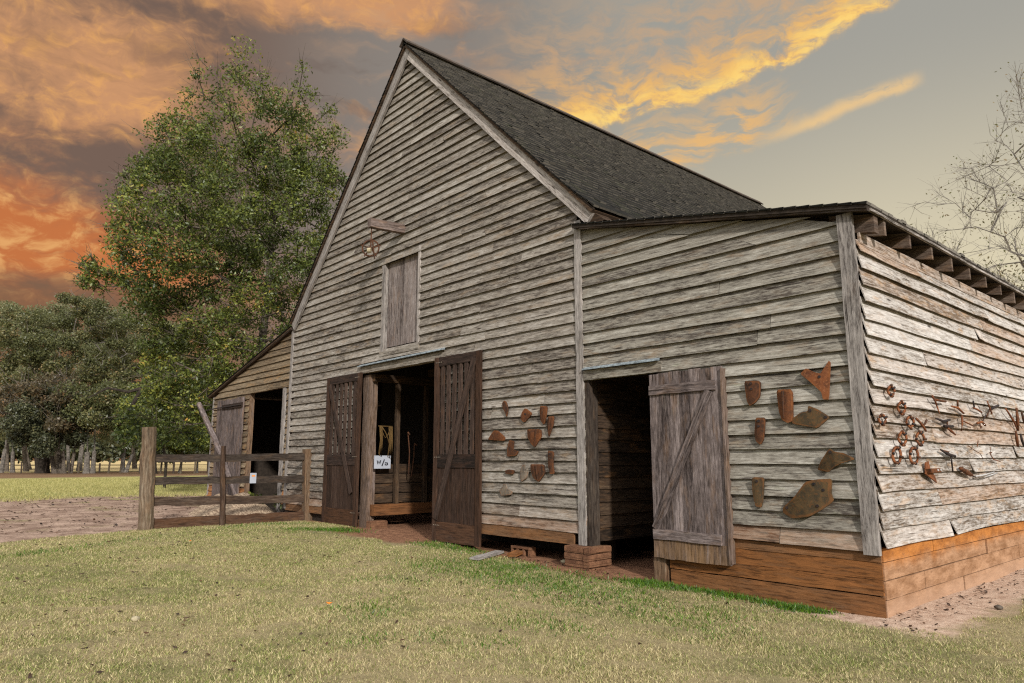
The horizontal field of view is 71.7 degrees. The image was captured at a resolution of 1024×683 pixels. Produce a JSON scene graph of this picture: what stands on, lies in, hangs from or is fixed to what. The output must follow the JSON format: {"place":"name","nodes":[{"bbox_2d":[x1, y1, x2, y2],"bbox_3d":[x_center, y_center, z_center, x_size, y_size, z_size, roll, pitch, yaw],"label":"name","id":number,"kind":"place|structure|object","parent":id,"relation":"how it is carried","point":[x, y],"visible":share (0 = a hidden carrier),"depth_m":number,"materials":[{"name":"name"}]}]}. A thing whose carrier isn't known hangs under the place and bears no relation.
{"place":"outdoors","nodes":[
{"label":"outdoors","id":0,"kind":"place"},
{"bbox_2d":[0,476,206,501],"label":"pasture grass","id":1,"kind":"structure","parent":0,"point":[5,486],"depth_m":35.36,"materials":[{"name":"green plant"}]},
{"bbox_2d":[0,461,1023,682],"bbox_3d":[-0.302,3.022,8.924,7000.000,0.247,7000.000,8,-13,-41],"label":"ground","id":2,"kind":"structure","parent":0,"point":[634,557],"depth_m":7.14,"materials":[{"name":"soil"}]},
{"bbox_2d":[0,372,27,472],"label":"tree","id":3,"kind":"object","parent":2,"relation":"on","point":[6,396],"visible":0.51,"depth_m":83.83,"materials":[{"name":"green plant"}]},
{"bbox_2d":[0,308,67,471],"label":"tree","id":4,"kind":"object","parent":2,"relation":"on","point":[35,356],"visible":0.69,"depth_m":90.88,"materials":[{"name":"green plant"}]},
{"bbox_2d":[0,383,96,472],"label":"tree","id":5,"kind":"object","parent":2,"relation":"on","point":[24,426],"visible":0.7,"depth_m":76.30,"materials":[{"name":"green plant"}]},
{"bbox_2d":[8,366,89,473],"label":"tree","id":6,"kind":"object","parent":2,"relation":"on","point":[55,426],"visible":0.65,"depth_m":76.16,"materials":[{"name":"green plant"}]},
{"bbox_2d":[0,300,111,469],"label":"tree","id":7,"kind":"object","parent":2,"relation":"on","point":[7,309],"visible":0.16,"depth_m":113.45,"materials":[{"name":"green plant"}]},
{"bbox_2d":[38,287,143,470],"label":"tree","id":8,"kind":"object","parent":2,"relation":"on","point":[80,312],"visible":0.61,"depth_m":97.99,"materials":[{"name":"green plant"}]},
{"bbox_2d":[51,377,135,473],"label":"tree","id":9,"kind":"object","parent":2,"relation":"on","point":[105,401],"visible":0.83,"depth_m":76.37,"materials":[{"name":"green plant"}]},
{"bbox_2d":[0,431,207,463],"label":"distant woods","id":10,"kind":"object","parent":2,"relation":"on","point":[104,450],"visible":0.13,"depth_m":197.96,"materials":[{"name":"green plant"}]},
{"bbox_2d":[20,461,208,473],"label":"wire fence","id":11,"kind":"object","parent":2,"relation":"on","point":[181,469],"visible":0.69,"depth_m":77.65,"materials":[{"name":"wood"}]},
{"bbox_2d":[104,382,146,472],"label":"tree","id":12,"kind":"object","parent":2,"relation":"on","point":[124,469],"visible":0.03,"depth_m":84.64,"materials":[{"name":"green plant"}]},
{"bbox_2d":[131,616,139,621],"bbox_3d":[-3.641,2.683,6.851,0.082,0.053,0.100,8,-13,-41],"label":"stone","id":13,"kind":"object","parent":2,"relation":"on","point":[135,618],"visible":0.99,"depth_m":6.82,"materials":[{"name":"beige stone"}]},
{"bbox_2d":[80,306,208,468],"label":"tree","id":14,"kind":"object","parent":2,"relation":"on","point":[105,436],"visible":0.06,"depth_m":122.02,"materials":[{"name":"green plant"}]},
{"bbox_2d":[104,313,194,407],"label":"tree","id":15,"kind":"object","parent":2,"relation":"on","point":[124,346],"visible":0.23,"depth_m":94.26,"materials":[{"name":"green plant"}]},
{"bbox_2d":[88,332,228,487],"bbox_3d":[-17.791,3.430,37.047,6.499,8.315,6.667,1,-10,-5],"label":"tree","id":16,"kind":"object","parent":2,"relation":"on","point":[132,434],"visible":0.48,"depth_m":35.38,"materials":[{"name":"green plant"}]},
{"bbox_2d":[113,393,209,473],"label":"tree","id":17,"kind":"object","parent":2,"relation":"on","point":[206,442],"visible":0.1,"depth_m":74.93,"materials":[{"name":"green plant"}]},
{"bbox_2d":[165,417,208,472],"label":"tree","id":18,"kind":"object","parent":2,"relation":"on","point":[174,451],"visible":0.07,"depth_m":80.87,"materials":[{"name":"green plant"}]},
{"bbox_2d":[62,34,350,439],"bbox_3d":[-11.638,-3.584,28.640,10.684,19.361,9.800,8,-13,-41],"label":"tree","id":19,"kind":"object","parent":2,"relation":"on","point":[216,219],"visible":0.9,"depth_m":27.26,"materials":[{"name":"green plant"}]},
{"bbox_2d":[196,402,236,494],"bbox_3d":[-8.307,3.215,20.017,0.158,3.215,3.697,9,-13,-42],"label":"leaning pole","id":20,"kind":"object","parent":2,"relation":"on","point":[212,434],"visible":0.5,"depth_m":20.34,"materials":[{"name":"grey wood"}]},
{"bbox_2d":[137,427,311,529],"bbox_3d":[-6.282,3.152,15.950,3.952,2.350,0.346,8,-13,-41],"label":"paddock fence","id":21,"kind":"object","parent":2,"relation":"on","point":[149,479],"visible":0.89,"depth_m":15.59,"materials":[{"name":"brown wood"}]},
{"bbox_2d":[250,473,256,482],"bbox_3d":[-5.933,3.130,16.226,0.149,0.232,0.011,8,-13,-41],"label":"notice","id":22,"kind":"object","parent":21,"relation":"attached to","point":[252,477],"visible":1,"depth_m":16.22,"materials":[{"name":"white paper"}]},
{"bbox_2d":[189,492,273,515],"bbox_3d":[-7.330,4.295,18.655,1.900,0.621,4.400,8,-13,-41],"label":"straw heap","id":23,"kind":"object","parent":2,"relation":"on","point":[231,509],"visible":0.38,"depth_m":17.73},
{"bbox_2d":[248,491,282,511],"bbox_3d":[-6.045,4.053,18.299,1.498,0.900,1.093,8,-13,-41],"label":"weed plant","id":24,"kind":"object","parent":2,"relation":"on","point":[280,506],"visible":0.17,"depth_m":18.18,"materials":[{"name":"green plant"}]},
{"bbox_2d":[470,550,503,559],"bbox_3d":[-0.392,3.414,11.317,0.168,0.061,0.802,-5,-11,29],"label":"gray plank","id":25,"kind":"object","parent":2,"relation":"on","point":[487,555],"visible":1,"depth_m":11.26,"materials":[{"name":"grey wood"}]},
{"bbox_2d":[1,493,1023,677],"bbox_3d":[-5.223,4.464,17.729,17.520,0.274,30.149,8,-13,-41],"label":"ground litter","id":26,"kind":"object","parent":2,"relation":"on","point":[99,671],"visible":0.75,"depth_m":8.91,"materials":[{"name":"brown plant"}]},
{"bbox_2d":[507,546,535,556],"bbox_3d":[0.161,3.445,11.624,0.174,0.084,0.825,-4,-10,23],"label":"brick","id":27,"kind":"object","parent":2,"relation":"on","point":[515,553],"visible":0.59,"depth_m":11.28,"materials":[{"name":"brick"}]},
{"bbox_2d":[511,545,535,556],"bbox_3d":[0.184,3.412,11.542,0.140,0.146,0.451,8,-13,-41],"label":"hollow brick","id":28,"kind":"object","parent":2,"relation":"on","point":[529,551],"visible":0.81,"depth_m":11.44,"materials":[{"name":"orange brick"}]},
{"bbox_2d":[205,38,1023,617],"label":"barn","id":29,"kind":"structure","parent":2,"relation":"on","point":[631,316],"depth_m":10.85,"materials":[{"name":"grey wood"}]},
{"bbox_2d":[205,397,244,495],"bbox_3d":[-8.843,3.287,21.495,0.116,3.045,3.052,8,-13,-41],"label":"shed door","id":30,"kind":"structure","parent":29,"relation":"in","point":[230,413],"depth_m":21.07,"materials":[{"name":"grey wood"}]},
{"bbox_2d":[321,372,362,526],"bbox_3d":[-3.854,2.416,15.970,0.081,3.326,1.566,8,-13,-41],"label":"barn door","id":31,"kind":"structure","parent":29,"relation":"in","point":[340,480],"depth_m":15.90,"materials":[{"name":"brown wood"}]},
{"bbox_2d":[361,228,380,258],"bbox_3d":[-2.908,-2.033,14.530,0.417,0.705,0.160,-1,-10,3],"label":"lantern","id":32,"kind":"object","parent":29,"relation":"hanging from","point":[370,249],"visible":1,"depth_m":14.54,"materials":[{"name":"metal"}]},
{"bbox_2d":[374,456,390,468],"bbox_3d":[-2.806,2.614,15.357,0.409,0.279,0.030,8,-13,-41],"label":"card sign","id":33,"kind":"object","parent":29,"relation":"attached to","point":[382,462],"visible":1,"depth_m":15.35,"materials":[{"name":"white"}]},
{"bbox_2d":[378,426,392,458],"bbox_3d":[-2.756,2.204,15.461,0.366,0.724,0.061,8,-13,-41],"label":"rope halter","id":34,"kind":"object","parent":29,"relation":"hanging from","point":[390,439],"visible":1,"depth_m":15.48},
{"bbox_2d":[387,253,417,347],"bbox_3d":[-2.263,-0.864,14.950,0.050,1.870,1.271,8,-13,-41],"label":"loft door","id":35,"kind":"structure","parent":29,"relation":"in","point":[403,273],"depth_m":14.97,"materials":[{"name":"grey wood"}]},
{"bbox_2d":[407,432,416,478],"bbox_3d":[-2.240,2.540,15.840,0.261,1.037,0.090,8,-13,-41],"label":"harness strap","id":36,"kind":"object","parent":29,"relation":"hanging from","point":[409,456],"visible":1,"depth_m":15.82,"materials":[{"name":"leather"}]},
{"bbox_2d":[432,350,482,546],"bbox_3d":[-1.011,1.903,12.806,0.081,3.387,1.397,8,-13,-41],"label":"barn door","id":37,"kind":"structure","parent":29,"relation":"in","point":[457,478],"depth_m":12.73,"materials":[{"name":"brown wood"}]},
{"bbox_2d":[488,430,505,440],"bbox_3d":[-0.266,1.603,12.055,0.045,0.178,0.444,8,-13,-41],"label":"plough plate","id":38,"kind":"object","parent":29,"relation":"attached to","point":[496,435],"visible":1,"depth_m":12.01,"materials":[{"name":"metal"}]},
{"bbox_2d":[502,401,508,416],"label":"plough point","id":39,"kind":"structure","parent":29,"relation":"attached to","point":[505,407],"depth_m":11.94,"materials":[{"name":"metal"}]},
{"bbox_2d":[499,484,512,495],"bbox_3d":[-0.105,2.455,11.724,0.052,0.198,0.329,8,-13,-41],"label":"iron scrap","id":40,"kind":"object","parent":29,"relation":"attached to","point":[504,490],"visible":1,"depth_m":11.70,"materials":[{"name":"beige metal"}]},
{"bbox_2d":[505,470,514,473],"bbox_3d":[-0.038,2.154,11.707,0.036,0.075,0.224,8,-13,-41],"label":"iron scrap","id":41,"kind":"object","parent":29,"relation":"attached to","point":[509,471],"visible":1,"depth_m":11.68,"materials":[{"name":"brown metal"}]},
{"bbox_2d":[507,440,518,456],"bbox_3d":[0.008,1.768,11.720,0.041,0.268,0.280,8,-13,-41],"label":"iron bracket","id":42,"kind":"object","parent":29,"relation":"attached to","point":[511,451],"visible":1,"depth_m":11.71,"materials":[{"name":"brown metal"}]},
{"bbox_2d":[520,464,528,481],"bbox_3d":[0.196,2.126,11.444,0.039,0.275,0.193,8,-13,-41],"label":"iron hook","id":43,"kind":"object","parent":29,"relation":"attached to","point":[523,475],"visible":1,"depth_m":11.44,"materials":[{"name":"beige metal"}]},
{"bbox_2d":[521,408,531,421],"bbox_3d":[0.226,1.204,11.555,0.044,0.223,0.250,8,-13,-41],"label":"plough plate","id":44,"kind":"object","parent":29,"relation":"attached to","point":[526,414],"visible":1,"depth_m":11.54,"materials":[{"name":"metal"}]},
{"bbox_2d":[527,429,541,446],"bbox_3d":[0.348,1.543,11.334,0.077,0.288,0.315,8,-13,-41],"label":"plough share","id":45,"kind":"object","parent":29,"relation":"attached to","point":[534,436],"visible":1,"depth_m":11.29,"materials":[{"name":"metal"}]},
{"bbox_2d":[530,464,545,481],"bbox_3d":[0.391,2.076,11.189,0.090,0.270,0.309,8,-13,-41],"label":"plough share","id":46,"kind":"object","parent":29,"relation":"attached to","point":[538,472],"visible":1,"depth_m":11.15,"materials":[{"name":"metal"}]},
{"bbox_2d":[540,406,547,423],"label":"plough share","id":47,"kind":"object","parent":29,"relation":"attached to","point":[543,412],"visible":1,"depth_m":11.22,"materials":[{"name":"metal"}]},
{"bbox_2d":[547,416,554,436],"bbox_3d":[0.595,1.330,11.097,0.069,0.318,0.160,8,-13,-41],"label":"plough share","id":48,"kind":"object","parent":29,"relation":"attached to","point":[550,422],"visible":1,"depth_m":11.08,"materials":[{"name":"metal"}]},
{"bbox_2d":[548,451,554,473],"bbox_3d":[0.603,1.878,11.006,0.055,0.359,0.134,8,-13,-41],"label":"plough share","id":49,"kind":"object","parent":29,"relation":"attached to","point":[551,461],"visible":1,"depth_m":10.98,"materials":[{"name":"metal"}]},
{"bbox_2d":[648,366,735,565],"bbox_3d":[2.283,1.579,9.139,0.121,2.440,1.153,8,-13,-41],"label":"plank door","id":50,"kind":"structure","parent":29,"relation":"in","point":[693,510],"depth_m":9.06,"materials":[{"name":"grey wood"}]},
{"bbox_2d":[744,381,760,405],"bbox_3d":[2.912,0.621,8.565,0.056,0.303,0.210,8,-13,-41],"label":"plough share","id":51,"kind":"object","parent":29,"relation":"attached to","point":[753,391],"visible":1,"depth_m":8.55,"materials":[{"name":"metal"}]},
{"bbox_2d":[752,477,764,506],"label":"plough point","id":52,"kind":"structure","parent":29,"relation":"attached to","point":[758,485],"depth_m":8.37,"materials":[{"name":"brown metal"}]},
{"bbox_2d":[754,417,765,443],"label":"plough point","id":53,"kind":"structure","parent":29,"relation":"attached to","point":[760,425],"depth_m":8.43,"materials":[{"name":"metal"}]},
{"bbox_2d":[777,389,793,422],"bbox_3d":[3.170,0.749,8.227,0.086,0.390,0.187,8,-13,-41],"label":"plough share","id":54,"kind":"object","parent":29,"relation":"attached to","point":[785,403],"visible":1,"depth_m":8.21,"materials":[{"name":"metal"}]},
{"bbox_2d":[783,479,833,517],"bbox_3d":[3.287,1.756,7.920,0.095,0.448,0.620,7,-12,-37],"label":"plough mouldboard","id":55,"kind":"object","parent":29,"relation":"attached to","point":[811,498],"visible":1,"depth_m":7.85,"materials":[{"name":"brown metal"}]},
{"bbox_2d":[792,406,828,427],"bbox_3d":[3.369,0.856,8.016,0.054,0.245,0.424,8,-13,-41],"label":"plough share","id":56,"kind":"object","parent":29,"relation":"attached to","point":[813,417],"visible":1,"depth_m":7.99,"materials":[{"name":"brown metal"}]},
{"bbox_2d":[801,361,830,399],"bbox_3d":[3.442,0.449,8.009,0.038,0.428,0.346,8,-13,-41],"label":"plough frog","id":57,"kind":"object","parent":29,"relation":"attached to","point":[820,381],"visible":1,"depth_m":7.95,"materials":[{"name":"orange metal"}]},
{"bbox_2d":[818,449,854,471],"bbox_3d":[3.524,1.298,7.742,0.105,0.252,0.413,8,-13,-41],"label":"plough share","id":58,"kind":"object","parent":29,"relation":"attached to","point":[831,460],"visible":1,"depth_m":7.73,"materials":[{"name":"brown metal"}]},
{"bbox_2d":[877,413,887,425],"bbox_3d":[3.960,0.836,7.556,0.175,0.138,0.061,8,-13,-41],"label":"hame ring","id":59,"kind":"object","parent":29,"relation":"attached to","point":[882,415],"visible":1,"depth_m":7.52,"materials":[{"name":"orange metal"}]},
{"bbox_2d":[886,384,895,397],"bbox_3d":[4.190,0.545,7.811,0.170,0.149,0.063,8,-13,-41],"label":"hame ring","id":60,"kind":"object","parent":29,"relation":"attached to","point":[890,394],"visible":1,"depth_m":7.78,"materials":[{"name":"orange metal"}]},
{"bbox_2d":[891,445,903,464],"bbox_3d":[4.187,1.234,7.692,0.225,0.208,0.062,8,-13,-41],"label":"harness buckle","id":61,"kind":"object","parent":29,"relation":"attached to","point":[896,447],"visible":1,"depth_m":7.67,"materials":[{"name":"orange metal"}]},
{"bbox_2d":[896,400,906,415],"bbox_3d":[4.383,0.744,7.951,0.204,0.175,0.064,8,-13,-41],"label":"hame ring","id":62,"kind":"object","parent":29,"relation":"attached to","point":[901,412],"visible":1,"depth_m":7.92,"materials":[{"name":"orange metal"}]},
{"bbox_2d":[897,430,907,446],"bbox_3d":[4.342,1.075,7.858,0.211,0.186,0.064,8,-13,-41],"label":"hame ring","id":63,"kind":"object","parent":29,"relation":"attached to","point":[901,443],"visible":1,"depth_m":7.83,"materials":[{"name":"orange metal"}]},
{"bbox_2d":[905,414,915,429],"bbox_3d":[4.540,0.919,8.062,0.205,0.176,0.063,8,-13,-41],"label":"hame ring","id":64,"kind":"object","parent":29,"relation":"attached to","point":[913,421],"visible":1,"depth_m":8.03,"materials":[{"name":"orange metal"}]},
{"bbox_2d":[908,446,920,464],"bbox_3d":[4.559,1.290,8.017,0.240,0.215,0.062,8,-13,-41],"label":"harness buckle","id":65,"kind":"object","parent":29,"relation":"attached to","point":[915,448],"visible":1,"depth_m":7.99,"materials":[{"name":"orange metal"}]},
{"bbox_2d":[915,430,926,446],"bbox_3d":[4.737,1.125,8.205,0.242,0.189,0.063,8,-13,-41],"label":"hame ring","id":66,"kind":"object","parent":29,"relation":"attached to","point":[919,432],"visible":1,"depth_m":8.17,"materials":[{"name":"orange metal"}]},
{"bbox_2d":[915,417,927,431],"bbox_3d":[4.808,0.976,8.300,0.345,0.160,0.046,9,-13,-43],"label":"iron hook","id":67,"kind":"object","parent":29,"relation":"attached to","point":[920,423],"visible":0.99,"depth_m":8.30,"materials":[{"name":"brown metal"}]},
{"bbox_2d":[925,461,941,482],"bbox_3d":[4.947,1.532,8.303,0.357,0.253,0.077,8,-13,-41],"label":"plough bracket","id":68,"kind":"object","parent":29,"relation":"attached to","point":[929,471],"visible":1,"depth_m":8.28,"materials":[{"name":"orange metal"}]},
{"bbox_2d":[931,395,946,413],"bbox_3d":[5.303,0.788,8.775,0.479,0.223,0.046,8,-13,-41],"label":"iron hook","id":69,"kind":"object","parent":29,"relation":"attached to","point":[938,400],"visible":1,"depth_m":8.71,"materials":[{"name":"brown metal"}]},
{"bbox_2d":[935,418,955,434],"bbox_3d":[5.424,1.060,8.836,0.667,0.209,0.052,8,-13,-41],"label":"harness bracket","id":70,"kind":"object","parent":29,"relation":"attached to","point":[947,426],"visible":1,"depth_m":8.86,"materials":[{"name":"black metal"}]},
{"bbox_2d":[940,449,955,471],"bbox_3d":[5.403,1.469,8.747,0.507,0.277,0.044,9,-13,-42],"label":"tool","id":71,"kind":"object","parent":29,"relation":"attached to","point":[948,453],"visible":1,"depth_m":8.77,"materials":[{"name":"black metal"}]},
{"bbox_2d":[951,400,964,413],"bbox_3d":[5.800,0.845,9.207,0.480,0.181,0.041,9,-13,-42],"label":"iron hook","id":72,"kind":"object","parent":29,"relation":"attached to","point":[958,408],"visible":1,"depth_m":9.21,"materials":[{"name":"metal"}]},
{"bbox_2d":[958,466,973,476],"bbox_3d":[5.857,1.677,9.128,0.068,0.137,0.498,-9,-13,44],"label":"iron cone","id":73,"kind":"object","parent":29,"relation":"attached to","point":[965,471],"visible":1,"depth_m":9.05,"materials":[{"name":"brown metal"}]},
{"bbox_2d":[961,415,973,430],"bbox_3d":[6.039,1.091,9.386,0.534,0.206,0.039,8,-13,-41],"label":"iron hook","id":74,"kind":"object","parent":29,"relation":"attached to","point":[962,420],"visible":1,"depth_m":9.26,"materials":[{"name":"brown metal"}]},
{"bbox_2d":[972,400,982,412],"bbox_3d":[6.410,0.900,9.752,0.381,0.157,0.040,8,-13,-41],"label":"iron hook","id":75,"kind":"object","parent":29,"relation":"attached to","point":[973,407],"visible":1,"depth_m":9.65,"materials":[{"name":"brown metal"}]},
{"bbox_2d":[976,415,986,428],"bbox_3d":[6.498,1.105,9.796,0.394,0.202,0.046,8,-13,-41],"label":"iron hook","id":76,"kind":"object","parent":29,"relation":"attached to","point":[982,422],"visible":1,"depth_m":9.76,"materials":[{"name":"brown metal"}]},
{"bbox_2d":[972,472,997,478],"bbox_3d":[6.457,1.819,9.639,1.109,0.087,0.034,8,-13,-41],"label":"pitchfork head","id":77,"kind":"object","parent":29,"relation":"attached to","point":[986,475],"visible":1,"depth_m":9.58},
{"bbox_2d":[986,401,999,416],"bbox_3d":[6.891,0.978,10.171,0.624,0.243,0.042,8,-13,-40],"label":"iron hook","id":78,"kind":"object","parent":29,"relation":"attached to","point":[993,407],"visible":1,"depth_m":10.13,"materials":[{"name":"brown metal"}]},
{"bbox_2d":[1005,408,1016,428],"bbox_3d":[7.636,1.189,10.806,0.569,0.324,0.041,9,-13,-42],"label":"hame strap","id":79,"kind":"object","parent":29,"relation":"attached to","point":[1012,419],"visible":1,"depth_m":10.77,"materials":[{"name":"orange metal"}]},
{"bbox_2d":[1015,407,1018,430],"bbox_3d":[7.848,1.206,10.993,0.102,0.368,0.056,8,-13,-41],"label":"hame strap","id":80,"kind":"object","parent":29,"relation":"attached to","point":[1017,417],"visible":1,"depth_m":10.96,"materials":[{"name":"metal"}]},
{"bbox_2d":[1015,431,1018,446],"bbox_3d":[7.722,1.488,10.834,0.044,0.249,0.113,-6,-11,32],"label":"hame strap","id":81,"kind":"object","parent":29,"relation":"attached to","point":[1017,439],"visible":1,"depth_m":10.81,"materials":[{"name":"metal"}]},
{"bbox_2d":[1020,433,1023,446],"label":"hame strap","id":82,"kind":"object","parent":29,"relation":"attached to","point":[1021,439],"visible":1,"depth_m":11.00,"materials":[{"name":"black metal"}]},
{"bbox_2d":[898,60,1023,287],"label":"tree","id":83,"kind":"object","parent":2,"relation":"on","point":[999,209],"visible":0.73,"depth_m":37.21,"materials":[{"name":"grey plant"}]},
{"bbox_2d":[994,605,1002,609],"bbox_3d":[5.283,2.885,7.688,0.079,0.047,0.087,8,-13,-41],"label":"stone","id":84,"kind":"object","parent":2,"relation":"on","point":[999,607],"visible":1,"depth_m":7.66,"materials":[{"name":"grey stone"}]},
{"bbox_2d":[0,520,1023,682],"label":"lawn grass","id":85,"kind":"structure","parent":0,"point":[196,556],"depth_m":6.98,"materials":[{"name":"green plant"}]},
{"bbox_2d":[0,0,1023,460],"label":"sky","id":86,"kind":"structure","parent":0,"point":[777,103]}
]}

